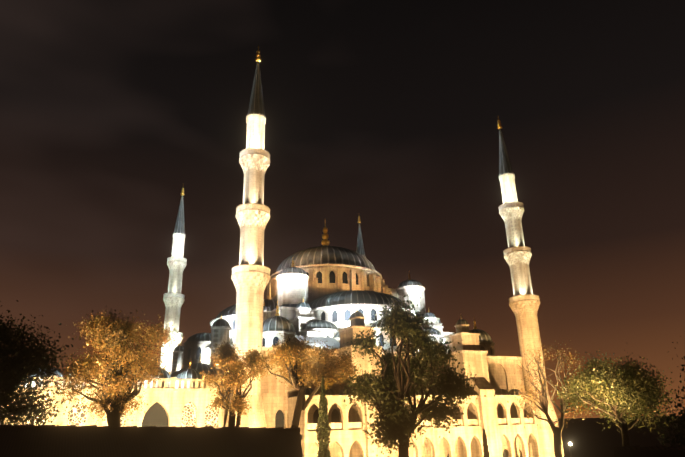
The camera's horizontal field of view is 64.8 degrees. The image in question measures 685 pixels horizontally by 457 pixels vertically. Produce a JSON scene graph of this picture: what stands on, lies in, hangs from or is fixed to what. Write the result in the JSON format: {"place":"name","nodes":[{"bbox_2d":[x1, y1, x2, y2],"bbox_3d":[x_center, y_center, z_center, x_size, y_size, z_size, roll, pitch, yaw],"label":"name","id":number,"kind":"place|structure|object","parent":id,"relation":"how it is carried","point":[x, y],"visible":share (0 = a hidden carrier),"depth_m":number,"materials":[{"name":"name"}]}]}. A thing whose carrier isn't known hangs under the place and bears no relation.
{"place":"outdoors","nodes":[
{"label":"outdoors","id":0,"kind":"place"},
{"bbox_2d":[0,424,302,456],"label":"dark wall","id":1,"kind":"structure","parent":0,"point":[31,440],"depth_m":11.16,"materials":[{"name":"stone"}]},
{"bbox_2d":[0,0,684,418],"label":"sky","id":2,"kind":"structure","parent":0,"point":[385,113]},
{"bbox_2d":[557,416,682,456],"bbox_3d":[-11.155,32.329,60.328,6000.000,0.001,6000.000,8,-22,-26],"label":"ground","id":3,"kind":"structure","parent":0,"point":[589,437],"depth_m":272.94,"materials":[{"name":"black"}]},
{"bbox_2d":[0,300,77,425],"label":"tree","id":4,"kind":"object","parent":3,"relation":"on","point":[21,361],"visible":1,"depth_m":15.10,"materials":[{"name":"green plant"}]},
{"bbox_2d":[0,357,227,427],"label":"courtyard wall","id":5,"kind":"structure","parent":3,"relation":"on","point":[180,398],"depth_m":61.07,"materials":[{"name":"stone"}]},
{"bbox_2d":[51,306,183,426],"bbox_3d":[-16.450,14.763,37.996,8.690,18.821,8.578,8,-22,-26],"label":"plane tree","id":6,"kind":"object","parent":3,"relation":"on","point":[116,394],"visible":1,"depth_m":38.72,"materials":[{"name":"orange plant"}]},
{"bbox_2d":[198,341,269,427],"bbox_3d":[-8.582,17.192,42.347,5.739,16.908,5.484,-6,-20,13],"label":"plane tree","id":7,"kind":"object","parent":3,"relation":"on","point":[227,357],"visible":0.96,"depth_m":43.60,"materials":[{"name":"orange plant"}]},
{"bbox_2d":[255,330,363,427],"bbox_3d":[-2.559,15.990,40.266,8.569,17.467,6.938,-1,-20,0],"label":"plane tree","id":8,"kind":"object","parent":3,"relation":"on","point":[291,358],"visible":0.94,"depth_m":41.36,"materials":[{"name":"orange plant"}]},
{"bbox_2d":[316,376,330,456],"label":"cypress tree","id":9,"kind":"object","parent":3,"relation":"on","point":[324,431],"visible":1,"depth_m":37.16,"materials":[{"name":"green plant"}]},
{"bbox_2d":[171,300,540,456],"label":"mosque","id":10,"kind":"structure","parent":3,"relation":"on","point":[496,417],"depth_m":72.94,"materials":[{"name":"stone"}]},
{"bbox_2d":[182,261,445,367],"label":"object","id":11,"kind":"object","parent":10,"relation":"on","point":[303,316],"visible":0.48,"depth_m":86.39,"materials":[{"name":"stone"}]},
{"bbox_2d":[267,219,398,309],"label":"dome","id":12,"kind":"structure","parent":10,"relation":"on","point":[333,269],"depth_m":97.57,"materials":[{"name":"stone"}]},
{"bbox_2d":[160,45,563,456],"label":"minarets","id":13,"kind":"object","parent":10,"relation":"on","point":[250,277],"visible":0.69,"depth_m":80.23,"materials":[{"name":"stone"}]},
{"bbox_2d":[338,293,494,456],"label":"dark oak tree","id":14,"kind":"object","parent":3,"relation":"on","point":[384,394],"visible":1,"depth_m":27.28,"materials":[{"name":"green plant"}]},
{"bbox_2d":[482,429,488,456],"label":"cypress tree","id":15,"kind":"object","parent":3,"relation":"on","point":[485,449],"visible":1,"depth_m":35.97,"materials":[{"name":"green plant"}]},
{"bbox_2d":[507,340,594,456],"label":"bare tree","id":16,"kind":"object","parent":3,"relation":"on","point":[543,408],"visible":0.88,"depth_m":44.28,"materials":[{"name":"brown plant"}]},
{"bbox_2d":[566,442,571,456],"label":"floodlight pole","id":17,"kind":"object","parent":3,"relation":"on","point":[569,444],"visible":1,"depth_m":50.08,"materials":[{"name":"grey paint"}]},
{"bbox_2d":[550,349,681,445],"bbox_3d":[20.141,16.180,39.389,8.960,15.413,9.369,8,-22,-26],"label":"tree","id":18,"kind":"object","parent":3,"relation":"on","point":[636,388],"visible":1,"depth_m":39.33,"materials":[{"name":"green plant"}]},
{"bbox_2d":[614,445,684,456],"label":"hedge","id":19,"kind":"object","parent":3,"relation":"on","point":[648,451],"depth_m":10.03,"materials":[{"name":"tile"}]},
{"bbox_2d":[645,342,684,446],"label":"tree","id":20,"kind":"object","parent":3,"relation":"on","point":[680,419],"visible":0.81,"depth_m":13.23,"materials":[{"name":"green plant"}]}
]}

